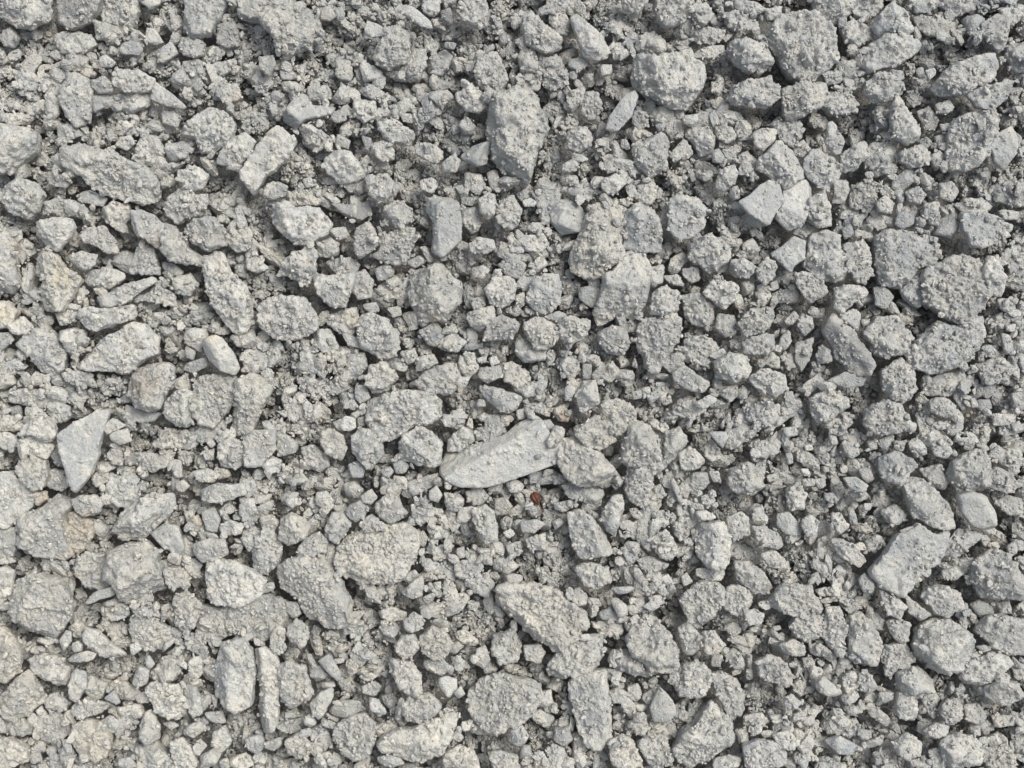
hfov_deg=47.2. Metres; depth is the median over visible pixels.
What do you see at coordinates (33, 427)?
rock
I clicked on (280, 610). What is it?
rock
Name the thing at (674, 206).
rock
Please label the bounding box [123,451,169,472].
rock
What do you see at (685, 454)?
rock
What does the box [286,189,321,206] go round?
rock
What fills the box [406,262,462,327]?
rock
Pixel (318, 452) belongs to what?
rock
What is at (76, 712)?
rock
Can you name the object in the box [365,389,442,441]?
rock
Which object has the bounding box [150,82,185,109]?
rock
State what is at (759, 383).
rock
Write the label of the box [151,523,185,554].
rock
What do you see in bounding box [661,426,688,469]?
rock
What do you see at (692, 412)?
rock
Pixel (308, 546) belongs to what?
rock
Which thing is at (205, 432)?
rock
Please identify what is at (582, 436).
rock
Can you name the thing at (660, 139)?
rock
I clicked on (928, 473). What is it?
rock
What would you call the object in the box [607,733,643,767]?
rock
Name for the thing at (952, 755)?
rock
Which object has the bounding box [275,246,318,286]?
rock
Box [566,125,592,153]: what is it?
rock
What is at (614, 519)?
rock
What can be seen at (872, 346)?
rock
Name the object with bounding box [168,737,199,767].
rock
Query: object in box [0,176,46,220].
rock
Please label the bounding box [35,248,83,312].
rock
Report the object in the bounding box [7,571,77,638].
rock
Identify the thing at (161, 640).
rock
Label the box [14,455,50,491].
rock
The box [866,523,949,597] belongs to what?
rock
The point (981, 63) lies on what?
rock
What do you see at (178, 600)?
rock
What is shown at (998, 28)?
rock
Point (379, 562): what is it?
rock
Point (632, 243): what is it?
rock
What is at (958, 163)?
rock
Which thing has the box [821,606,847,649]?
rock
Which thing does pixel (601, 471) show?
rock
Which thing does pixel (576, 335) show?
rock
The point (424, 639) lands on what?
rock
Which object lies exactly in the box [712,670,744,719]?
rock
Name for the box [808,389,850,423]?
rock
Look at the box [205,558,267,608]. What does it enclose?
rock
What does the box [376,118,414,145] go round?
rock
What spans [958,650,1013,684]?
rock
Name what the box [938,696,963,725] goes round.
rock
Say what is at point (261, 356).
rock
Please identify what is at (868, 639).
rock
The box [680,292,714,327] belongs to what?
rock
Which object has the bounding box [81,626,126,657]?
rock
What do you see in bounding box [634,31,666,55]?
rock
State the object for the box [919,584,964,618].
rock
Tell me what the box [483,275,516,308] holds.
rock
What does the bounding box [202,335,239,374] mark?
rock
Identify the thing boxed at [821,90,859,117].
rock
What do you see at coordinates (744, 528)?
rock
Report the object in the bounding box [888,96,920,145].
rock
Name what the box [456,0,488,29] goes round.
rock
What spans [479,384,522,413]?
rock
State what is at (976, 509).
rock
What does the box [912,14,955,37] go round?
rock
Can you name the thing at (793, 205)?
rock
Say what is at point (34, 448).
rock
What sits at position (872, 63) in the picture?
rock
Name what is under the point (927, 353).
rock
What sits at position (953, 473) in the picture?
rock
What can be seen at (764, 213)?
rock
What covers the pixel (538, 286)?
rock
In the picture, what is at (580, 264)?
rock
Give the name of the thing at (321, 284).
rock
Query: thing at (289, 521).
rock
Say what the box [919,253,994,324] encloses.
rock
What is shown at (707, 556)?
rock
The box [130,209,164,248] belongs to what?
rock
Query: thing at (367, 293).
rock
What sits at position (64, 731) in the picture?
rock
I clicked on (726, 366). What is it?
rock
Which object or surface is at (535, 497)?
dried seed head
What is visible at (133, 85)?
rock
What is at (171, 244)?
rock
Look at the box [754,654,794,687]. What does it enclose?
rock
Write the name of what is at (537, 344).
rock
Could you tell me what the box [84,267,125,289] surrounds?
rock
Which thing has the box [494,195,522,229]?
rock
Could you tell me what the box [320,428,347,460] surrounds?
rock
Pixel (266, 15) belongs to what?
rock
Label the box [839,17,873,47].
rock
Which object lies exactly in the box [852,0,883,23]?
rock
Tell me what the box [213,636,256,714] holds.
rock
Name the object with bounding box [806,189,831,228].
rock
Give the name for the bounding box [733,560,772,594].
rock
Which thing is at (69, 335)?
rock
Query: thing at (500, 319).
rock
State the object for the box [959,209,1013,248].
rock
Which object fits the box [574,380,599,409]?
rock
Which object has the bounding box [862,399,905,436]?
rock
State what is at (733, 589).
rock
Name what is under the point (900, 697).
rock
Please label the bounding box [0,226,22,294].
rock
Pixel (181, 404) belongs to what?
rock
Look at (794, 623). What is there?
rock
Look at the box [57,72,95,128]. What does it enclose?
rock
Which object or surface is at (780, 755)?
rock
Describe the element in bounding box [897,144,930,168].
rock
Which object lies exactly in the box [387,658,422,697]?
rock
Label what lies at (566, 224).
rock
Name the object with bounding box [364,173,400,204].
rock
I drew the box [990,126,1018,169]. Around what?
rock
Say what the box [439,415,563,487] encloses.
rock
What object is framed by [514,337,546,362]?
rock
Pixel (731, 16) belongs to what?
rock
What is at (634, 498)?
rock
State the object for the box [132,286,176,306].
rock
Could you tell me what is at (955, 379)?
rock
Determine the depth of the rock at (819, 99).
1.07 m
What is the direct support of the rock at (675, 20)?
on the ground
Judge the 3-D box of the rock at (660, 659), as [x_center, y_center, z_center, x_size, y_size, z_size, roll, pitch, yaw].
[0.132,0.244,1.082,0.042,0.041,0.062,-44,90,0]
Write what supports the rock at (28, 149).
on the ground
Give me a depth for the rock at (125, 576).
1.07 m
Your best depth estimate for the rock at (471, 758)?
1.07 m
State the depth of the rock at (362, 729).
1.08 m
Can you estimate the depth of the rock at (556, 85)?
1.09 m
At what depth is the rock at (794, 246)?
1.08 m
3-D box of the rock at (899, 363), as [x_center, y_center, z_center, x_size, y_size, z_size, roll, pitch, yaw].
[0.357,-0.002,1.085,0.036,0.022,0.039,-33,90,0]
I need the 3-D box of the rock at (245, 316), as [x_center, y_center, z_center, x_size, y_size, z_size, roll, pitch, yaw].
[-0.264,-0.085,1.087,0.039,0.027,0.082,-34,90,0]
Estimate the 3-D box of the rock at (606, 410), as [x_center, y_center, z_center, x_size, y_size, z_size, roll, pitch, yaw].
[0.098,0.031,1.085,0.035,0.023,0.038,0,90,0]
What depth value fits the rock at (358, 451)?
1.08 m
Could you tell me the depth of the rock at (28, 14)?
1.08 m
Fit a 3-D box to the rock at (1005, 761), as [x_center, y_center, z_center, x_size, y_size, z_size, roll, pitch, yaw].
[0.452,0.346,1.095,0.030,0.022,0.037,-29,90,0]
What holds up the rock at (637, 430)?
on the ground
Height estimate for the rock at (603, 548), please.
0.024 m
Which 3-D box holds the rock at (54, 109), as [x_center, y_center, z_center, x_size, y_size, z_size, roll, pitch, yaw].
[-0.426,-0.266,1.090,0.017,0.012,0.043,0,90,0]
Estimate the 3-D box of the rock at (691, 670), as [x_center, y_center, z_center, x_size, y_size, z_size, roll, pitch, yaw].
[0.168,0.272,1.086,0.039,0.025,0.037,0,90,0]
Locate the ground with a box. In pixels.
[0,0,1023,767]
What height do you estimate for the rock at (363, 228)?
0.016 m
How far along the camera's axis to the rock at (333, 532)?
1.08 m
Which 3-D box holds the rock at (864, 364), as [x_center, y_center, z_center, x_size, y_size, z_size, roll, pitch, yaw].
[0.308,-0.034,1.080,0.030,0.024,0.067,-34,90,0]
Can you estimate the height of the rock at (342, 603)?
0.040 m
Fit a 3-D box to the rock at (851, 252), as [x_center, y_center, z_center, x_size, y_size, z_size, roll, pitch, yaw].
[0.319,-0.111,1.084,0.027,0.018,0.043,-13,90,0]
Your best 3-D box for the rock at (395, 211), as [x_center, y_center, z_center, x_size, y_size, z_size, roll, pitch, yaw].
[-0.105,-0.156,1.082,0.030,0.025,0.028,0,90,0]
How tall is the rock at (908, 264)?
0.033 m
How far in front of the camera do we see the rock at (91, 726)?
1.08 m
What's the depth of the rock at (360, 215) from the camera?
1.09 m
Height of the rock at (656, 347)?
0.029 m
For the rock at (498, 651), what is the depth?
1.09 m
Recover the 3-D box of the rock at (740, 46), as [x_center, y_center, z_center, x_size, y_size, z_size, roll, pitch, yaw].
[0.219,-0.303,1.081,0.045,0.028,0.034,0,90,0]
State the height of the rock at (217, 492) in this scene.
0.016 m
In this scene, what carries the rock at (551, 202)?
on the ground
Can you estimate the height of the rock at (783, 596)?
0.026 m
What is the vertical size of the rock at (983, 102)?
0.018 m
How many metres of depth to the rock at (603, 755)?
1.10 m
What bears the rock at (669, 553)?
on the ground
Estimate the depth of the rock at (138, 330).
1.08 m
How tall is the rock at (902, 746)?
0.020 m
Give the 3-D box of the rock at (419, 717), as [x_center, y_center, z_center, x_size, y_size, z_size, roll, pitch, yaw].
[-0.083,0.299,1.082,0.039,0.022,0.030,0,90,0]
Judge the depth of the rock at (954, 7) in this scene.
1.09 m
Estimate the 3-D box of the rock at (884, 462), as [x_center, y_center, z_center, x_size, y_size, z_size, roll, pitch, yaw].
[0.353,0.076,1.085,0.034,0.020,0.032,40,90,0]
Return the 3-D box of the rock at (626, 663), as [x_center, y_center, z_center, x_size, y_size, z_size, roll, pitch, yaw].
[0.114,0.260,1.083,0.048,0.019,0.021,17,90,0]
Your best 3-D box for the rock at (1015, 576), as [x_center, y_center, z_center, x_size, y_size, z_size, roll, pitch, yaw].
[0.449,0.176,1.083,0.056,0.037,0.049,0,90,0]
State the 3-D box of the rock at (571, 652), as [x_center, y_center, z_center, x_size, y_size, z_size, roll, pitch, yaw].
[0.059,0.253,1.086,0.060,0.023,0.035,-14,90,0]
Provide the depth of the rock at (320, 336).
1.08 m
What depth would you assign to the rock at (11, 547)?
1.09 m
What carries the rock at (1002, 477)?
on the ground
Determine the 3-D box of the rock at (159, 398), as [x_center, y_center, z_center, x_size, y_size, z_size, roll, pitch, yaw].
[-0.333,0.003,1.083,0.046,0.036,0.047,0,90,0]
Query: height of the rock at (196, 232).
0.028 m
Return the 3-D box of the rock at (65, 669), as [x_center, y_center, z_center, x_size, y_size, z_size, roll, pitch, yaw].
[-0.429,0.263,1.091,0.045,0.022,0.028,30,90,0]
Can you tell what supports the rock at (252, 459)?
on the ground
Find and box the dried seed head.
[530,492,545,516]
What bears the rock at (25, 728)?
on the ground
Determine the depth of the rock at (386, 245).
1.08 m
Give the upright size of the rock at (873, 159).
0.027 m
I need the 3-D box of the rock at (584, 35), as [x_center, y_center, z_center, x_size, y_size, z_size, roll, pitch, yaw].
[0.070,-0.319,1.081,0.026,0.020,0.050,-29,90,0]
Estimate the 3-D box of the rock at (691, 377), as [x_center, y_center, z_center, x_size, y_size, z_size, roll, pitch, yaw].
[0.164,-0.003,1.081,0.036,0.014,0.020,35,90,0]
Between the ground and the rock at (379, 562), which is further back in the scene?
the ground
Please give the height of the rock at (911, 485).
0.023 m
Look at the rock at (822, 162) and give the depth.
1.08 m
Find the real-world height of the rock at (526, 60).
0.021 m
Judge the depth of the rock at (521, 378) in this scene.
1.09 m
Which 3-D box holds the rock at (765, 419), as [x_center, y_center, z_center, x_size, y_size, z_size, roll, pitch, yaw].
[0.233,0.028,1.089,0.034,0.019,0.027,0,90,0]
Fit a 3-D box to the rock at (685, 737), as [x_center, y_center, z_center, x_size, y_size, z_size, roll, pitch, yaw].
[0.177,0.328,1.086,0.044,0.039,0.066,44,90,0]
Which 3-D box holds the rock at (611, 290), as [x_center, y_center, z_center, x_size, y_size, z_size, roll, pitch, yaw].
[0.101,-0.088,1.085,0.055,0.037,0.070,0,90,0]
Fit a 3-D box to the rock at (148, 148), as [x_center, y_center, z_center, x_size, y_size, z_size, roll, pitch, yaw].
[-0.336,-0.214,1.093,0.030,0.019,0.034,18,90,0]
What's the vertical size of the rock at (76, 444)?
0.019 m
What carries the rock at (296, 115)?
on the ground
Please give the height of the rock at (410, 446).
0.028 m
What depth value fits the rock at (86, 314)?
1.08 m
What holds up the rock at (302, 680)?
on the ground
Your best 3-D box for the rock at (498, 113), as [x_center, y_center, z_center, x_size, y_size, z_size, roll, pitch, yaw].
[0.005,-0.228,1.082,0.060,0.051,0.094,0,90,0]
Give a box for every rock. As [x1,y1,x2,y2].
[0,0,54,30]
[0,123,41,174]
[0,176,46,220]
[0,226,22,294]
[0,470,39,528]
[0,527,17,558]
[0,625,23,683]
[0,669,45,721]
[0,735,30,767]
[2,717,33,736]
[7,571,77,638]
[8,387,48,408]
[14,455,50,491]
[15,436,55,459]
[15,493,75,560]
[16,327,69,375]
[17,415,57,442]
[27,651,73,685]
[34,711,71,744]
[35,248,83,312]
[36,217,76,251]
[41,196,89,218]
[43,78,61,119]
[54,31,97,54]
[56,0,104,30]
[56,409,110,492]
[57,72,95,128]
[59,142,161,205]
[59,327,87,355]
[65,510,95,553]
[69,717,113,762]
[71,494,103,516]
[71,696,110,719]
[72,551,109,589]
[77,304,137,331]
[77,321,160,374]
[79,225,119,254]
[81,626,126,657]
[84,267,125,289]
[97,276,157,307]
[99,0,141,29]
[100,201,133,234]
[102,537,167,601]
[105,472,140,508]
[111,68,155,93]
[112,492,176,541]
[120,93,151,115]
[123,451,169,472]
[126,362,175,411]
[127,247,161,275]
[128,616,172,651]
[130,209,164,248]
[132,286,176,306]
[133,133,165,166]
[134,740,170,767]
[138,709,160,745]
[145,681,187,719]
[149,654,182,682]
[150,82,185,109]
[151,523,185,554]
[159,222,204,266]
[162,188,208,224]
[162,387,194,427]
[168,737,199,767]
[171,590,202,630]
[177,165,209,191]
[181,59,204,86]
[181,107,236,154]
[183,0,227,39]
[183,215,227,251]
[187,425,217,442]
[191,374,236,428]
[192,538,228,562]
[194,593,291,642]
[200,483,246,503]
[201,250,254,336]
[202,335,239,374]
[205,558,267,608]
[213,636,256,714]
[216,18,240,49]
[216,132,256,166]
[217,436,243,469]
[231,372,274,435]
[237,0,322,60]
[238,125,296,195]
[239,346,268,373]
[241,429,277,467]
[251,528,283,574]
[254,645,279,733]
[256,294,318,340]
[272,199,332,245]
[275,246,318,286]
[275,658,314,708]
[276,553,353,629]
[277,512,311,545]
[283,93,335,129]
[284,732,310,759]
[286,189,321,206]
[296,532,328,557]
[301,444,329,472]
[313,272,356,307]
[313,328,339,356]
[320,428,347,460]
[323,149,364,184]
[324,509,351,543]
[326,307,359,335]
[331,201,371,223]
[332,711,376,761]
[333,521,419,584]
[343,352,367,380]
[350,98,376,123]
[350,428,384,470]
[352,269,374,299]
[353,221,378,258]
[356,312,400,358]
[363,360,398,393]
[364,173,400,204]
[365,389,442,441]
[372,25,410,70]
[372,226,415,265]
[374,494,404,523]
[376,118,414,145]
[376,711,457,762]
[382,200,413,229]
[385,48,427,82]
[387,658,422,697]
[398,426,442,467]
[401,691,441,724]
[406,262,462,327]
[411,362,460,395]
[419,624,453,660]
[426,194,462,258]
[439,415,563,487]
[442,744,480,767]
[447,426,474,452]
[455,83,488,113]
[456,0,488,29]
[461,141,490,166]
[465,305,495,331]
[467,671,543,736]
[471,504,497,544]
[474,51,508,92]
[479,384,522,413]
[479,414,506,441]
[482,314,519,341]
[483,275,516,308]
[485,84,549,188]
[490,628,522,665]
[493,581,589,654]
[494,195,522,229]
[498,361,530,388]
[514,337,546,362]
[516,47,538,73]
[520,10,562,54]
[522,317,558,350]
[525,273,561,314]
[532,189,573,215]
[538,54,568,91]
[546,633,603,679]
[549,201,584,235]
[556,315,590,344]
[557,436,619,487]
[562,482,604,503]
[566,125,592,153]
[567,508,612,559]
[567,667,612,751]
[568,197,626,280]
[570,14,610,62]
[573,415,616,450]
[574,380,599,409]
[574,561,611,590]
[585,748,607,766]
[592,250,651,326]
[597,325,630,355]
[600,397,636,436]
[600,494,624,536]
[606,90,637,131]
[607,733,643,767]
[615,649,658,676]
[619,420,665,476]
[622,202,662,253]
[623,467,654,507]
[625,613,679,673]
[630,47,706,110]
[633,132,669,177]
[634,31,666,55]
[635,312,681,374]
[636,733,673,767]
[648,284,680,316]
[649,529,678,560]
[650,686,675,722]
[652,0,694,30]
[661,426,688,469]
[666,193,707,240]
[671,394,706,419]
[671,700,734,766]
[672,365,709,392]
[673,658,713,698]
[677,446,704,470]
[678,622,702,654]
[679,580,725,628]
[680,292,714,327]
[682,335,719,363]
[685,26,725,45]
[687,232,731,274]
[689,126,715,156]
[693,519,732,569]
[703,279,739,309]
[712,351,751,383]
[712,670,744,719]
[722,9,758,35]
[723,584,752,616]
[725,36,774,74]
[725,511,750,541]
[726,75,781,109]
[726,461,765,495]
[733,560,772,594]
[736,306,774,337]
[737,180,784,225]
[741,332,774,355]
[741,738,786,767]
[744,400,780,427]
[748,368,788,397]
[751,525,783,549]
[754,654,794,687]
[755,140,804,189]
[764,9,840,83]
[766,582,822,617]
[770,236,805,272]
[774,180,811,230]
[777,120,802,148]
[780,80,830,122]
[788,612,823,642]
[793,271,828,303]
[801,148,841,190]
[801,229,847,282]
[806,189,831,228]
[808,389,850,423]
[810,0,855,26]
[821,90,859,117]
[821,313,875,376]
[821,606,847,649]
[830,537,865,567]
[831,284,868,313]
[834,59,859,82]
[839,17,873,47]
[839,141,870,172]
[842,238,874,284]
[845,610,883,666]
[847,182,878,209]
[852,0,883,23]
[860,314,914,359]
[861,32,920,74]
[861,140,895,178]
[862,71,904,103]
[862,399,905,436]
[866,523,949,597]
[871,1,913,38]
[871,228,937,288]
[877,450,917,486]
[878,356,917,402]
[879,588,907,619]
[880,641,916,669]
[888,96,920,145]
[891,732,921,761]
[894,665,935,698]
[894,691,918,720]
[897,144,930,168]
[898,273,922,307]
[900,476,955,530]
[903,316,985,374]
[910,616,975,676]
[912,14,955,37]
[918,371,966,396]
[918,464,948,489]
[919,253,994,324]
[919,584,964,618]
[928,397,955,417]
[929,52,998,96]
[936,731,985,767]
[937,0,975,17]
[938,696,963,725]
[944,108,999,172]
[944,528,982,558]
[945,448,992,493]
[955,491,997,529]
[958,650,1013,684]
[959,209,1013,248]
[965,79,1014,109]
[966,548,1023,600]
[972,613,1023,655]
[976,357,1016,385]
[976,680,1023,706]
[980,14,1010,53]
[981,255,1007,296]
[985,731,1017,767]
[989,179,1023,208]
[989,466,1021,493]
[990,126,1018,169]
[1000,42,1023,74]
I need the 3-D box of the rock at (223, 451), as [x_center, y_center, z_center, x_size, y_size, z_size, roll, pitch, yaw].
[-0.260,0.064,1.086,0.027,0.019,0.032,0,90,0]
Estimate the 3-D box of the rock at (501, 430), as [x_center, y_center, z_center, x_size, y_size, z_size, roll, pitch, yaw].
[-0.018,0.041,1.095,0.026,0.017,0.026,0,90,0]
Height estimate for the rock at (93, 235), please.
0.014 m
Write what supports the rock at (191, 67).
on the ground
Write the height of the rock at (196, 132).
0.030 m
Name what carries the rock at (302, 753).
on the ground
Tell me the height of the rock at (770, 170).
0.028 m
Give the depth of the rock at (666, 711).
1.08 m
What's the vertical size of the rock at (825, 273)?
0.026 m
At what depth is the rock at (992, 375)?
1.09 m
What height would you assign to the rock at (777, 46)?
0.042 m
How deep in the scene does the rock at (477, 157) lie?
1.08 m
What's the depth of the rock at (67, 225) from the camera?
1.07 m
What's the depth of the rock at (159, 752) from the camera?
1.08 m
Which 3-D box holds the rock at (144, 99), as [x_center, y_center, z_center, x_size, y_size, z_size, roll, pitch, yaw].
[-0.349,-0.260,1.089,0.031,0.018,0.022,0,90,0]
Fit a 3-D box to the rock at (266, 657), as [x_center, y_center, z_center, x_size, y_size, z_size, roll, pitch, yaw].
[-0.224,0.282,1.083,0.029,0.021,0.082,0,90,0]
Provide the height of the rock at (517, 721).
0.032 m
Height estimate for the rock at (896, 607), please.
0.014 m
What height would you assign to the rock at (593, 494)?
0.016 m
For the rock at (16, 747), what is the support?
on the ground
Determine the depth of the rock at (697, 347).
1.09 m
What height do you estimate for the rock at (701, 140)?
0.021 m
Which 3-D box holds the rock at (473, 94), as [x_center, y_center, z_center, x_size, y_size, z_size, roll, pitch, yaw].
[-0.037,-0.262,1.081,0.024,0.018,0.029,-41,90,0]
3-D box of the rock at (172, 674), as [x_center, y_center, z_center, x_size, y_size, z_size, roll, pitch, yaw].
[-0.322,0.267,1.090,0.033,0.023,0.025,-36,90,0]
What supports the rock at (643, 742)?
on the ground
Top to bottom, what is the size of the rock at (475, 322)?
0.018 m
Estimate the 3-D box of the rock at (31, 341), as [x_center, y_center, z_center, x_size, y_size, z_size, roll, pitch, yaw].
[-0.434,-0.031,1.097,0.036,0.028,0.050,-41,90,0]
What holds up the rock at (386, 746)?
on the ground
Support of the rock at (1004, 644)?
on the ground
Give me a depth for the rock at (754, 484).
1.08 m
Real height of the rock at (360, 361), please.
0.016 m
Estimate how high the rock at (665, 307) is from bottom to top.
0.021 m
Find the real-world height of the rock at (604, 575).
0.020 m
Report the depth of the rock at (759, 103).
1.08 m
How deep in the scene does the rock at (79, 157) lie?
1.08 m
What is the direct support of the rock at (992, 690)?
on the ground
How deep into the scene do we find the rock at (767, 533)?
1.07 m
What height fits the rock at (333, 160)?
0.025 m
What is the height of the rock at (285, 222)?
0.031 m
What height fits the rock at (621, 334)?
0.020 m
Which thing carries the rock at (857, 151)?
on the ground
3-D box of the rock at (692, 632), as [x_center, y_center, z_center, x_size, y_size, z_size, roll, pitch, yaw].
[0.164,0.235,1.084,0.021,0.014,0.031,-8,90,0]
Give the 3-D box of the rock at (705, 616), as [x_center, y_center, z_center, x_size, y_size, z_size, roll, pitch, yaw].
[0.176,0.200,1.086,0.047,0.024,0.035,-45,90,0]
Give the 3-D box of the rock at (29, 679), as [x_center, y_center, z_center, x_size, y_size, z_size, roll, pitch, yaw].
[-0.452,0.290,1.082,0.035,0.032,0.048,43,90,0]
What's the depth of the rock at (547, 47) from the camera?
1.08 m
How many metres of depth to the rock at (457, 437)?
1.09 m
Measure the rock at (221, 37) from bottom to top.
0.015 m
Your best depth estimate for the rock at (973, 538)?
1.09 m
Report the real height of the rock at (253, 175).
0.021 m
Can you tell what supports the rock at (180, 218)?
on the ground
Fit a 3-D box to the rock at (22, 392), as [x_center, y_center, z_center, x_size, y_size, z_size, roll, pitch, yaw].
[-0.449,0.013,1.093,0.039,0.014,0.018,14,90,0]
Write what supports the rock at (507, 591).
on the ground
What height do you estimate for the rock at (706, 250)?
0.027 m
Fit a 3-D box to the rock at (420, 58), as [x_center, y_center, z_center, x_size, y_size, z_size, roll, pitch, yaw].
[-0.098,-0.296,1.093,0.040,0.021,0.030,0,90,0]
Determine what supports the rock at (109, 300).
on the ground
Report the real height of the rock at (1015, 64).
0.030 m
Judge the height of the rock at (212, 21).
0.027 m
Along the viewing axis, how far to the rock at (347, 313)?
1.09 m
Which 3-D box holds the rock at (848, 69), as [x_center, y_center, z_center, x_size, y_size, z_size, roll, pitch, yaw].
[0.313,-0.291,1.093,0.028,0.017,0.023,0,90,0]
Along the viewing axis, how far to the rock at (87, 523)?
1.09 m
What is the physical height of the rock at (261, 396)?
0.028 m
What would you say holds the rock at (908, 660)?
on the ground
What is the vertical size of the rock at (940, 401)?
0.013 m
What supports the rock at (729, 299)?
on the ground
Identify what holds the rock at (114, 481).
on the ground
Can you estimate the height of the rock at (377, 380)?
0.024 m
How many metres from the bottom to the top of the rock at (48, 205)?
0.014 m
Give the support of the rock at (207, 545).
on the ground
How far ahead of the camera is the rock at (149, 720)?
1.08 m
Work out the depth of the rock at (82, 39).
1.09 m
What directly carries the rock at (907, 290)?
on the ground
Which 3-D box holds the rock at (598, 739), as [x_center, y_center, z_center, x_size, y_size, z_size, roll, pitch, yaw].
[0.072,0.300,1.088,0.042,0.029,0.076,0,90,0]
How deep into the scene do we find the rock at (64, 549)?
1.08 m
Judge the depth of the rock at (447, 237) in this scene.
1.07 m
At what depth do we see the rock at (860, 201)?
1.09 m
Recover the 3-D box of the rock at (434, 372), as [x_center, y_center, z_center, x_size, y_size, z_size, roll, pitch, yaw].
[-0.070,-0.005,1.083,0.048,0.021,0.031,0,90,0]
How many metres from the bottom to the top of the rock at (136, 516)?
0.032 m
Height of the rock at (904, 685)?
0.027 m
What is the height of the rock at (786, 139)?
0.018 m
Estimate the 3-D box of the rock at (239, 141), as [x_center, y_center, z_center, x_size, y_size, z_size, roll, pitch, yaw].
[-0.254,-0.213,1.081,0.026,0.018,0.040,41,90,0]
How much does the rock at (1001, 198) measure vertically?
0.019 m
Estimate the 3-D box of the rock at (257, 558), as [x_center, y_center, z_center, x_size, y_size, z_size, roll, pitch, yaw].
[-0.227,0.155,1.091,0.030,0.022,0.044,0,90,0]
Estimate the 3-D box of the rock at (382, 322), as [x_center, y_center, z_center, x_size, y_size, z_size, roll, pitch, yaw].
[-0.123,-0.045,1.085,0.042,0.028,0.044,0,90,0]
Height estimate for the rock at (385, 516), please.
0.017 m
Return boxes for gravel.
[0,0,1023,767]
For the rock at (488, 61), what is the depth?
1.08 m
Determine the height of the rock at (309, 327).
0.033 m
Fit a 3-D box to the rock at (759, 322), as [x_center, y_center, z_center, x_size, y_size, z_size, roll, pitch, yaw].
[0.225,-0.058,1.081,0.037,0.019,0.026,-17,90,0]
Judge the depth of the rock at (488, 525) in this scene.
1.08 m
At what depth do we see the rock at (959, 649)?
1.07 m
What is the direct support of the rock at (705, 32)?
on the ground
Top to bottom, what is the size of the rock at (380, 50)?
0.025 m
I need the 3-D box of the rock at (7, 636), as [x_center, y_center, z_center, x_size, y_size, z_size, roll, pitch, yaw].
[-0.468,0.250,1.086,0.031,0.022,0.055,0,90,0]
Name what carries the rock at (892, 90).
on the ground
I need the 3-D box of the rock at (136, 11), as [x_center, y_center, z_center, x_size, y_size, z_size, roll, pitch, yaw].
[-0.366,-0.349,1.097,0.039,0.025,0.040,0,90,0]
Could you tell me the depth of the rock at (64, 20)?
1.08 m
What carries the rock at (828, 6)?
on the ground
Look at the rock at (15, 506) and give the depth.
1.08 m
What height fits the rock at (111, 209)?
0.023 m
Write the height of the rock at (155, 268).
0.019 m
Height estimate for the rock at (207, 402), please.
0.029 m
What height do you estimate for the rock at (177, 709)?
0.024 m
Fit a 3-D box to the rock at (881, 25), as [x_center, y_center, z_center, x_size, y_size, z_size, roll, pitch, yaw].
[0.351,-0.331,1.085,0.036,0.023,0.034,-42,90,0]
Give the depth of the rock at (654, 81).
1.07 m
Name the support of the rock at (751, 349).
on the ground
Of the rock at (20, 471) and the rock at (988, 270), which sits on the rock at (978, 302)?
the rock at (988, 270)

